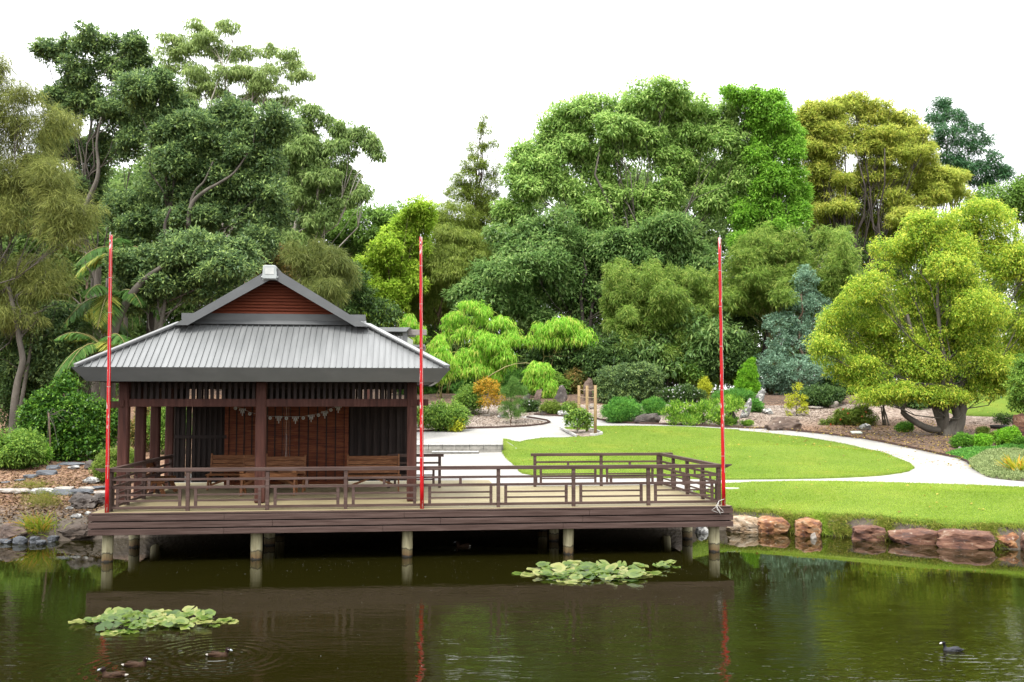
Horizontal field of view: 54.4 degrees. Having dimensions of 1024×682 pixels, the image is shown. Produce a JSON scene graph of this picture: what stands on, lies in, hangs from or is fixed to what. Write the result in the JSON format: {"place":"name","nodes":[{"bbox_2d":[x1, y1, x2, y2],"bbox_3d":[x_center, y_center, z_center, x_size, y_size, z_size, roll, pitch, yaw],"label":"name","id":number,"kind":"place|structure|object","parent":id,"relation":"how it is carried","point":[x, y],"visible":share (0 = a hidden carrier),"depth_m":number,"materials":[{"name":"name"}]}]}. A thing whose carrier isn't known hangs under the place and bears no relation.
{"place":"outdoors","nodes":[
{"label":"outdoors","id":0,"kind":"place"},
{"bbox_2d":[0,529,1023,681],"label":"pond water","id":1,"kind":"structure","parent":0,"point":[836,609],"depth_m":17.76,"materials":[{"name":"green liquid"}]},
{"bbox_2d":[68,606,238,635],"bbox_3d":[-6.020,4.628,16.714,2.438,0.209,1.894,2,-4,-35],"label":"water lily","id":2,"kind":"object","parent":1,"relation":"on","point":[173,618],"visible":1,"depth_m":16.54,"materials":[{"name":"green plant"}]},
{"bbox_2d":[512,560,661,583],"bbox_3d":[1.654,4.889,21.405,2.605,0.260,2.529,-3,-5,44],"label":"water lily","id":3,"kind":"object","parent":1,"relation":"on","point":[563,569],"visible":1,"depth_m":21.26,"materials":[{"name":"green plant"}]},
{"bbox_2d":[0,387,1023,549],"bbox_3d":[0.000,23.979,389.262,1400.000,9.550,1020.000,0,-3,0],"label":"ground","id":4,"kind":"structure","parent":0,"point":[893,413],"depth_m":50.45,"materials":[{"name":"soil"}]},
{"bbox_2d":[0,425,48,468],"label":"leafy shrub","id":5,"kind":"object","parent":4,"relation":"on","point":[23,448],"visible":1,"depth_m":34.02,"materials":[{"name":"green plant"}]},
{"bbox_2d":[0,288,55,434],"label":"leafy shrub","id":6,"kind":"object","parent":4,"relation":"on","point":[6,387],"visible":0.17,"depth_m":41.69,"materials":[{"name":"green plant"}]},
{"bbox_2d":[5,272,56,432],"bbox_3d":[-19.574,0.790,40.124,2.032,7.258,1.006,-1,-4,15],"label":"bare tree","id":7,"kind":"object","parent":4,"relation":"on","point":[18,377],"visible":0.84,"depth_m":39.95,"materials":[{"name":"grey plant"}]},
{"bbox_2d":[4,508,75,540],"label":"reed clump","id":8,"kind":"object","parent":4,"relation":"on","point":[47,524],"visible":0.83,"depth_m":26.59,"materials":[{"name":"plant"}]},
{"bbox_2d":[14,487,71,508],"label":"wispy grass","id":9,"kind":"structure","parent":4,"relation":"on","point":[39,500],"depth_m":28.51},
{"bbox_2d":[0,299,94,394],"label":"leafy shrub","id":10,"kind":"object","parent":4,"relation":"on","point":[45,369],"visible":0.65,"depth_m":41.41,"materials":[{"name":"green plant"}]},
{"bbox_2d":[0,44,113,349],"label":"casuarina","id":11,"kind":"object","parent":4,"relation":"on","point":[28,177],"visible":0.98,"depth_m":40.20,"materials":[{"name":"green plant"}]},
{"bbox_2d":[0,464,115,527],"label":"bark chips","id":12,"kind":"object","parent":4,"relation":"on","point":[39,478],"visible":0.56,"depth_m":29.76,"materials":[{"name":"wood"}]},
{"bbox_2d":[12,367,117,461],"bbox_3d":[-16.385,2.805,36.806,4.145,3.714,2.540,0,-3,0],"label":"glossy shrub","id":13,"kind":"object","parent":4,"relation":"on","point":[81,431],"visible":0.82,"depth_m":36.29,"materials":[{"name":"green plant"}]},
{"bbox_2d":[57,523,89,539],"bbox_3d":[-11.756,5.167,26.848,1.017,0.503,0.610,0,-3,2],"label":"boulder","id":14,"kind":"object","parent":4,"relation":"on","point":[75,532],"visible":0.85,"depth_m":26.60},
{"bbox_2d":[68,492,101,508],"bbox_3d":[-12.285,4.646,28.681,0.859,0.579,0.601,0,-4,8],"label":"boulder","id":15,"kind":"object","parent":4,"relation":"on","point":[78,500],"visible":0.92,"depth_m":28.47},
{"bbox_2d":[50,332,130,401],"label":"palm","id":16,"kind":"object","parent":4,"relation":"on","point":[92,349],"visible":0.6,"depth_m":40.13,"materials":[{"name":"green plant"}]},
{"bbox_2d":[25,17,157,397],"bbox_3d":[-22.407,-6.011,51.314,9.874,20.276,4.830,-2,-4,34],"label":"fig tree","id":17,"kind":"object","parent":4,"relation":"on","point":[76,87],"visible":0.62,"depth_m":50.43,"materials":[{"name":"green plant"}]},
{"bbox_2d":[49,300,133,390],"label":"palm","id":18,"kind":"object","parent":4,"relation":"on","point":[123,330],"visible":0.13,"depth_m":44.62,"materials":[{"name":"green plant"}]},
{"bbox_2d":[88,446,133,482],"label":"azalea","id":19,"kind":"object","parent":4,"relation":"on","point":[100,461],"visible":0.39,"depth_m":32.10,"materials":[{"name":"green plant"}]},
{"bbox_2d":[58,284,166,413],"bbox_3d":[-17.571,0.993,42.709,4.360,6.818,5.101,0,-3,0],"label":"palm","id":20,"kind":"object","parent":4,"relation":"on","point":[99,303],"visible":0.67,"depth_m":41.80,"materials":[{"name":"green plant"}]},
{"bbox_2d":[73,237,153,338],"bbox_3d":[-18.312,-0.356,47.276,5.350,8.778,4.661,0,-3,0],"label":"palm","id":21,"kind":"object","parent":4,"relation":"on","point":[92,263],"visible":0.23,"depth_m":46.66,"materials":[{"name":"green plant"}]},
{"bbox_2d":[99,224,272,340],"bbox_3d":[-14.063,-0.342,42.968,7.046,9.475,3.574,-1,-4,13],"label":"fig tree","id":22,"kind":"object","parent":4,"relation":"on","point":[204,268],"visible":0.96,"depth_m":42.40,"materials":[{"name":"green plant"}]},
{"bbox_2d":[98,61,305,330],"bbox_3d":[-14.962,-4.621,47.311,10.531,17.541,4.918,0,-3,0],"label":"fig tree","id":23,"kind":"object","parent":4,"relation":"on","point":[238,183],"visible":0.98,"depth_m":47.05,"materials":[{"name":"green plant"}]},
{"bbox_2d":[149,14,317,390],"bbox_3d":[-17.691,-8.834,62.910,10.974,24.053,3.727,0,-3,0],"label":"gum tree","id":24,"kind":"object","parent":4,"relation":"on","point":[258,84],"visible":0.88,"depth_m":62.98,"materials":[{"name":"green plant"}]},
{"bbox_2d":[276,234,364,309],"bbox_3d":[-8.960,-0.268,45.765,3.927,9.626,3.480,-1,-4,17],"label":"casuarina","id":25,"kind":"object","parent":4,"relation":"on","point":[326,278],"visible":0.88,"depth_m":45.77,"materials":[{"name":"green plant"}]},
{"bbox_2d":[275,102,388,281],"bbox_3d":[-10.625,-4.815,56.526,7.000,17.625,3.737,1,-4,-15],"label":"gum tree","id":26,"kind":"object","parent":4,"relation":"on","point":[317,173],"visible":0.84,"depth_m":56.15,"materials":[{"name":"green plant"}]},
{"bbox_2d":[323,200,405,261],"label":"bushy tree","id":27,"kind":"object","parent":4,"relation":"on","point":[379,216],"visible":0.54,"depth_m":76.53,"materials":[{"name":"green plant"}]},
{"bbox_2d":[334,257,403,326],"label":"bushy tree","id":28,"kind":"object","parent":4,"relation":"on","point":[355,305],"visible":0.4,"depth_m":55.95,"materials":[{"name":"green plant"}]},
{"bbox_2d":[348,193,439,392],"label":"bushy tree","id":29,"kind":"object","parent":4,"relation":"on","point":[395,279],"visible":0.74,"depth_m":69.89,"materials":[{"name":"green plant"}]},
{"bbox_2d":[88,480,732,561],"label":"timber deck","id":30,"kind":"structure","parent":4,"relation":"on","point":[256,523],"depth_m":23.93,"materials":[{"name":"brown wood"}]},
{"bbox_2d":[105,232,112,512],"bbox_3d":[-9.370,0.701,23.157,0.142,6.522,0.104,1,-4,-13],"label":"red pole","id":31,"kind":"object","parent":30,"relation":"on","point":[107,466],"visible":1,"depth_m":23.11,"materials":[{"name":"metal"}]},
{"bbox_2d":[112,454,173,510],"bbox_3d":[-9.697,3.657,26.268,0.120,1.000,6.122,0,-4,-6],"label":"deck railing","id":32,"kind":"object","parent":30,"relation":"on","point":[157,460],"visible":0.68,"depth_m":25.70,"materials":[{"name":"brown wood"}]},
{"bbox_2d":[205,453,267,490],"bbox_3d":[-8.012,3.824,29.069,1.720,1.058,0.746,0,-4,-6],"label":"garden bench","id":33,"kind":"object","parent":30,"relation":"on","point":[226,458],"visible":0.59,"depth_m":29.25,"materials":[{"name":"brown wood"}]},
{"bbox_2d":[71,268,450,504],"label":"garden pavilion","id":34,"kind":"structure","parent":30,"relation":"on","point":[282,345],"depth_m":25.68,"materials":[{"name":"metal"}]},
{"bbox_2d":[228,407,282,484],"bbox_3d":[-7.748,3.160,30.082,1.589,2.356,0.100,0,-4,-6],"label":"sliding door","id":35,"kind":"structure","parent":34,"relation":"in","point":[241,428],"depth_m":30.08,"materials":[{"name":"brown wood"}]},
{"bbox_2d":[289,407,344,484],"bbox_3d":[-5.924,3.172,30.281,1.637,2.356,0.100,0,-4,-6],"label":"sliding door","id":36,"kind":"structure","parent":34,"relation":"in","point":[321,440],"depth_m":30.28,"materials":[{"name":"brown wood"}]},
{"bbox_2d":[238,455,306,492],"bbox_3d":[-6.761,3.771,28.201,1.850,1.058,0.746,0,-4,-6],"label":"garden bench","id":37,"kind":"object","parent":30,"relation":"on","point":[290,461],"visible":0.53,"depth_m":28.45,"materials":[{"name":"brown wood"}]},
{"bbox_2d":[347,454,400,491],"bbox_3d":[-3.988,3.792,28.555,1.600,1.058,0.746,0,-4,-6],"label":"garden bench","id":38,"kind":"object","parent":30,"relation":"on","point":[351,460],"visible":0.59,"depth_m":28.77,"materials":[{"name":"brown wood"}]},
{"bbox_2d":[95,464,731,511],"bbox_3d":[-2.107,3.515,23.946,15.245,1.000,0.120,0,-4,-6],"label":"deck railing","id":39,"kind":"object","parent":30,"relation":"on","point":[267,486],"visible":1,"depth_m":23.88,"materials":[{"name":"brown wood"}]},
{"bbox_2d":[419,234,423,508],"bbox_3d":[-2.174,0.708,23.966,0.141,6.608,0.104,1,-4,-13],"label":"red pole","id":40,"kind":"object","parent":30,"relation":"on","point":[421,384],"visible":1,"depth_m":23.92,"materials":[{"name":"metal"}]},
{"bbox_2d":[531,452,672,486],"bbox_3d":[2.740,3.897,30.199,4.366,1.000,0.120,0,-4,-6],"label":"deck railing","id":41,"kind":"object","parent":30,"relation":"on","point":[601,461],"visible":0.66,"depth_m":30.16,"materials":[{"name":"brown wood"}]},
{"bbox_2d":[659,452,717,503],"bbox_3d":[4.842,3.742,27.666,0.120,1.000,5.742,0,-4,-6],"label":"deck railing","id":42,"kind":"object","parent":30,"relation":"on","point":[687,460],"visible":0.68,"depth_m":27.44,"materials":[{"name":"brown wood"}]},
{"bbox_2d":[718,237,725,505],"bbox_3d":[5.213,0.699,24.714,0.104,6.715,0.103,1,-4,-21],"label":"red pole","id":43,"kind":"object","parent":30,"relation":"on","point":[721,382],"visible":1,"depth_m":24.67,"materials":[{"name":"metal"}]},
{"bbox_2d":[425,331,460,397],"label":"bamboo","id":44,"kind":"object","parent":4,"relation":"on","point":[437,346],"visible":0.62,"depth_m":62.08,"materials":[{"name":"green plant"}]},
{"bbox_2d":[417,397,473,431],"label":"leafy shrub","id":45,"kind":"object","parent":4,"relation":"on","point":[441,416],"visible":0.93,"depth_m":49.73,"materials":[{"name":"green plant"}]},
{"bbox_2d":[398,220,495,354],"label":"weeping tree","id":46,"kind":"object","parent":4,"relation":"on","point":[446,263],"visible":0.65,"depth_m":72.39,"materials":[{"name":"green plant"}]},
{"bbox_2d":[417,443,501,453],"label":"retaining wall","id":47,"kind":"structure","parent":4,"relation":"on","point":[454,448],"depth_m":43.53,"materials":[{"name":"concrete"}]},
{"bbox_2d":[396,367,534,394],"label":"bamboo","id":48,"kind":"object","parent":4,"relation":"on","point":[460,382],"visible":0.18,"depth_m":66.48,"materials":[{"name":"green plant"}]},
{"bbox_2d":[436,298,495,393],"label":"bamboo","id":49,"kind":"object","parent":4,"relation":"on","point":[454,326],"visible":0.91,"depth_m":65.85,"materials":[{"name":"green plant"}]},
{"bbox_2d":[451,381,484,414],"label":"young maple","id":50,"kind":"object","parent":4,"relation":"on","point":[465,396],"visible":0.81,"depth_m":57.14,"materials":[{"name":"green plant"}]},
{"bbox_2d":[432,112,505,378],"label":"bald cypress","id":51,"kind":"object","parent":4,"relation":"on","point":[477,217],"visible":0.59,"depth_m":76.69,"materials":[{"name":"green plant"}]},
{"bbox_2d":[455,314,523,383],"bbox_3d":[-1.658,0.841,65.133,5.080,5.444,2.740,0,-3,0],"label":"bamboo","id":52,"kind":"object","parent":4,"relation":"on","point":[488,344],"visible":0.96,"depth_m":64.86,"materials":[{"name":"green plant"}]},
{"bbox_2d":[473,376,505,413],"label":"young maple","id":53,"kind":"object","parent":4,"relation":"on","point":[487,387],"visible":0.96,"depth_m":57.11,"materials":[{"name":"orange plant"}]},
{"bbox_2d":[438,255,559,370],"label":"cedar tree","id":54,"kind":"object","parent":4,"relation":"on","point":[520,301],"visible":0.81,"depth_m":69.12,"materials":[{"name":"green plant"}]},
{"bbox_2d":[0,154,1023,398],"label":"distant woods","id":55,"kind":"object","parent":4,"relation":"on","point":[716,226],"visible":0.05,"depth_m":85.63,"materials":[{"name":"plant"}]},
{"bbox_2d":[496,374,528,422],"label":"young pine","id":56,"kind":"object","parent":4,"relation":"on","point":[510,391],"visible":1,"depth_m":54.57,"materials":[{"name":"green plant"}]},
{"bbox_2d":[479,360,558,398],"bbox_3d":[0.393,2.517,62.483,5.239,2.660,2.002,0,-3,0],"label":"bamboo","id":57,"kind":"object","parent":4,"relation":"on","point":[538,375],"visible":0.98,"depth_m":62.10,"materials":[{"name":"green plant"}]},
{"bbox_2d":[519,312,603,375],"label":"understorey shrub","id":58,"kind":"object","parent":4,"relation":"on","point":[563,361],"visible":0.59,"depth_m":66.46,"materials":[{"name":"green plant"}]},
{"bbox_2d":[518,313,607,365],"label":"bamboo","id":59,"kind":"object","parent":4,"relation":"on","point":[544,337],"visible":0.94,"depth_m":65.75,"materials":[{"name":"green plant"}]},
{"bbox_2d":[562,362,598,393],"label":"understorey shrub","id":60,"kind":"object","parent":4,"relation":"on","point":[575,376],"visible":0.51,"depth_m":65.17,"materials":[{"name":"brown plant"}]},
{"bbox_2d":[480,204,726,337],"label":"cedar tree","id":61,"kind":"object","parent":4,"relation":"on","point":[553,258],"visible":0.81,"depth_m":70.78,"materials":[{"name":"green plant"}]},
{"bbox_2d":[572,329,647,384],"bbox_3d":[6.418,1.385,66.056,5.280,4.372,4.092,0,-3,0],"label":"understorey shrub","id":62,"kind":"object","parent":4,"relation":"on","point":[597,361],"visible":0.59,"depth_m":64.91,"materials":[{"name":"green plant"}]},
{"bbox_2d":[599,396,645,422],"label":"juniper","id":63,"kind":"object","parent":4,"relation":"on","point":[618,409],"visible":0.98,"depth_m":54.59,"materials":[{"name":"green plant"}]},
{"bbox_2d":[487,73,763,337],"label":"cedar tree","id":64,"kind":"object","parent":4,"relation":"on","point":[644,124],"visible":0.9,"depth_m":74.14,"materials":[{"name":"green plant"}]},
{"bbox_2d":[592,359,664,403],"bbox_3d":[7.089,2.586,60.608,4.553,3.036,2.217,0,-3,0],"label":"leafy shrub","id":65,"kind":"object","parent":4,"relation":"on","point":[638,383],"visible":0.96,"depth_m":60.21,"materials":[{"name":"green plant"}]},
{"bbox_2d":[597,254,742,394],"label":"bamboo","id":66,"kind":"object","parent":4,"relation":"on","point":[657,302],"visible":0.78,"depth_m":65.95,"materials":[{"name":"green plant"}]},
{"bbox_2d":[592,300,747,389],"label":"broad leaf shrub","id":67,"kind":"object","parent":4,"relation":"on","point":[650,351],"visible":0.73,"depth_m":65.15,"materials":[{"name":"green plant"}]},
{"bbox_2d":[658,383,707,404],"bbox_3d":[10.293,3.305,60.133,3.163,1.588,1.488,0,-3,0],"label":"camellia","id":68,"kind":"object","parent":4,"relation":"on","point":[690,394],"visible":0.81,"depth_m":59.86,"materials":[{"name":"green plant"}]},
{"bbox_2d":[667,354,727,386],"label":"understorey shrub","id":69,"kind":"object","parent":4,"relation":"on","point":[693,378],"visible":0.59,"depth_m":64.82,"materials":[{"name":"green plant"}]},
{"bbox_2d":[656,393,746,426],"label":"juniper","id":70,"kind":"object","parent":4,"relation":"on","point":[696,413],"visible":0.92,"depth_m":53.45,"materials":[{"name":"green plant"}]},
{"bbox_2d":[425,401,1008,452],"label":"bark chips","id":71,"kind":"object","parent":4,"relation":"on","point":[773,417],"visible":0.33,"depth_m":54.68,"materials":[{"name":"wood"}]},
{"bbox_2d":[691,327,759,382],"bbox_3d":[14.062,1.087,66.014,5.011,4.920,4.545,0,-3,0],"label":"understorey shrub","id":72,"kind":"object","parent":4,"relation":"on","point":[733,359],"visible":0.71,"depth_m":64.66,"materials":[{"name":"green plant"}]},
{"bbox_2d":[726,515,759,532],"bbox_3d":[6.669,5.329,28.659,1.017,0.606,0.950,0,-4,5],"label":"bank stone","id":73,"kind":"object","parent":4,"relation":"on","point":[745,523],"visible":0.58,"depth_m":28.26,"materials":[{"name":"stone"}]},
{"bbox_2d":[722,285,769,358],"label":"understorey shrub","id":74,"kind":"object","parent":4,"relation":"on","point":[748,323],"visible":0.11,"depth_m":71.00,"materials":[{"name":"green plant"}]},
{"bbox_2d":[733,357,761,393],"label":"thuja","id":75,"kind":"object","parent":4,"relation":"on","point":[747,378],"visible":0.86,"depth_m":61.90,"materials":[{"name":"green plant"}]},
{"bbox_2d":[534,413,968,463],"bbox_3d":[11.624,4.574,49.454,6.011,1.800,24.993,3,-5,-40],"label":"garden edging","id":76,"kind":"object","parent":4,"relation":"on","point":[931,451],"visible":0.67,"depth_m":49.62,"materials":[{"name":"metal"}]},
{"bbox_2d":[717,82,814,392],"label":"bushy tree","id":77,"kind":"object","parent":4,"relation":"on","point":[780,193],"visible":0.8,"depth_m":73.32,"materials":[{"name":"green plant"}]},
{"bbox_2d":[529,401,1010,514],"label":"fallen leaves","id":78,"kind":"object","parent":4,"relation":"on","point":[869,438],"visible":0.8,"depth_m":46.77,"materials":[{"name":"brown plant"}]},
{"bbox_2d":[757,515,790,533],"bbox_3d":[7.459,5.312,28.378,0.983,0.610,0.950,-1,-4,16],"label":"bank stone","id":79,"kind":"object","parent":4,"relation":"on","point":[772,525],"visible":0.71,"depth_m":27.99,"materials":[{"name":"stone"}]},
{"bbox_2d":[765,417,801,430],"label":"boulder","id":80,"kind":"object","parent":4,"relation":"on","point":[778,423],"visible":0.84,"depth_m":50.88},
{"bbox_2d":[721,219,864,394],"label":"tree","id":81,"kind":"object","parent":4,"relation":"on","point":[763,269],"visible":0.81,"depth_m":66.28,"materials":[{"name":"green plant"}]},
{"bbox_2d":[784,382,809,415],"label":"young plant","id":82,"kind":"object","parent":4,"relation":"on","point":[791,404],"visible":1,"depth_m":57.04,"materials":[{"name":"yellow plant"}]},
{"bbox_2d":[755,264,844,394],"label":"blue spruce","id":83,"kind":"object","parent":4,"relation":"on","point":[800,322],"visible":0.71,"depth_m":65.22,"materials":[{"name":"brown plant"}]},
{"bbox_2d":[794,517,821,536],"bbox_3d":[8.260,5.264,27.774,0.760,0.677,0.950,-1,-4,12],"label":"bank stone","id":84,"kind":"object","parent":4,"relation":"on","point":[806,526],"visible":0.74,"depth_m":27.39,"materials":[{"name":"stone"}]},
{"bbox_2d":[795,382,849,406],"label":"leafy shrub","id":85,"kind":"object","parent":4,"relation":"on","point":[825,394],"visible":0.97,"depth_m":59.25,"materials":[{"name":"green plant"}]},
{"bbox_2d":[822,516,852,537],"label":"grass tuft","id":86,"kind":"object","parent":4,"relation":"on","point":[838,523],"visible":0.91,"depth_m":27.39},
{"bbox_2d":[817,404,879,425],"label":"azalea","id":87,"kind":"object","parent":4,"relation":"on","point":[843,416],"visible":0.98,"depth_m":53.62,"materials":[{"name":"green plant"}]},
{"bbox_2d":[851,524,887,540],"bbox_3d":[9.648,5.242,27.025,0.936,0.542,0.950,-1,-4,12],"label":"bank stone","id":88,"kind":"object","parent":4,"relation":"on","point":[872,532],"visible":0.74,"depth_m":26.62,"materials":[{"name":"stone"}]},
{"bbox_2d":[727,504,1023,532],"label":"grass fringe","id":89,"kind":"object","parent":4,"relation":"on","point":[922,523],"depth_m":27.19,"materials":[{"name":"plant"}]},
{"bbox_2d":[795,89,977,355],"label":"autumn tree","id":90,"kind":"object","parent":4,"relation":"on","point":[918,177],"visible":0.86,"depth_m":78.50,"materials":[{"name":"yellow plant"}]},
{"bbox_2d":[801,195,1023,435],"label":"spreading tree","id":91,"kind":"object","parent":4,"relation":"on","point":[925,240],"visible":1,"depth_m":48.98,"materials":[{"name":"green plant"}]},
{"bbox_2d":[888,527,938,544],"bbox_3d":[10.604,5.195,26.264,1.331,0.555,0.950,-1,-4,13],"label":"bank stone","id":92,"kind":"object","parent":4,"relation":"on","point":[920,536],"visible":0.75,"depth_m":25.90,"materials":[{"name":"stone"}]},
{"bbox_2d":[936,528,997,549],"bbox_3d":[11.590,5.132,25.447,1.483,0.638,0.950,-1,-4,15],"label":"bank stone","id":93,"kind":"object","parent":4,"relation":"on","point":[953,538],"visible":0.8,"depth_m":25.14,"materials":[{"name":"stone"}]},
{"bbox_2d":[922,94,1019,390],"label":"conifer","id":94,"kind":"object","parent":4,"relation":"on","point":[948,112],"visible":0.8,"depth_m":86.64,"materials":[{"name":"plant"}]},
{"bbox_2d":[945,443,1023,459],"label":"green ground cover","id":95,"kind":"object","parent":4,"relation":"on","point":[967,452],"visible":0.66,"depth_m":42.67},
{"bbox_2d":[959,172,1023,388],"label":"bushy tree","id":96,"kind":"object","parent":4,"relation":"on","point":[1011,198],"visible":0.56,"depth_m":81.82,"materials":[{"name":"green plant"}]},
{"bbox_2d":[968,447,1023,480],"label":"grey ground cover","id":97,"kind":"object","parent":4,"relation":"on","point":[984,461],"visible":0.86,"depth_m":36.31,"materials":[{"name":"green plant"}]},
{"bbox_2d":[993,425,1020,444],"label":"ball shrub","id":98,"kind":"object","parent":4,"relation":"on","point":[1007,434],"visible":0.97,"depth_m":45.94,"materials":[{"name":"green plant"}]},
{"bbox_2d":[1002,353,1023,414],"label":"bush","id":99,"kind":"object","parent":4,"relation":"on","point":[1016,403],"visible":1,"depth_m":42.95,"materials":[{"name":"green plant"}]},
{"bbox_2d":[0,0,1023,391],"label":"sky","id":100,"kind":"structure","parent":0,"point":[421,74],"materials":[{"name":"white"}]},
{"bbox_2d":[177,415,1023,488],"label":"garden path","id":101,"kind":"structure","parent":0,"point":[933,471],"depth_m":40.01,"materials":[{"name":"concrete"}]},
{"bbox_2d":[367,327,426,398],"bbox_3d":[-5.513,2.025,47.164,3.193,5.115,4.800,0,-3,0],"label":"garden gatehouse","id":102,"kind":"object","parent":101,"relation":"on","point":[404,333],"visible":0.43,"depth_m":46.01,"materials":[{"name":"white paint"}]},
{"bbox_2d":[503,426,914,479],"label":"lawn","id":103,"kind":"structure","parent":0,"point":[507,446],"depth_m":40.57,"materials":[{"name":"green plant"}]},
{"bbox_2d":[567,429,598,436],"bbox_3d":[3.538,4.575,49.713,1.444,0.313,3.571,1,-4,-9],"label":"tree bed","id":104,"kind":"object","parent":103,"relation":"on","point":[582,433],"visible":0.68,"depth_m":49.07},
{"bbox_2d":[560,402,593,432],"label":"bush","id":105,"kind":"object","parent":104,"relation":"on","point":[574,419],"visible":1,"depth_m":48.89,"materials":[{"name":"green plant"}]},
{"bbox_2d":[502,425,1023,528],"bbox_3d":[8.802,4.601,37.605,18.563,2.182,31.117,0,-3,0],"label":"lawn grass","id":106,"kind":"structure","parent":103,"relation":"on","point":[904,487],"depth_m":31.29,"materials":[{"name":"plant"}]},
{"bbox_2d":[765,392,1022,416],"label":"lawn","id":107,"kind":"structure","parent":0,"point":[997,407],"depth_m":58.37,"materials":[{"name":"green plant"}]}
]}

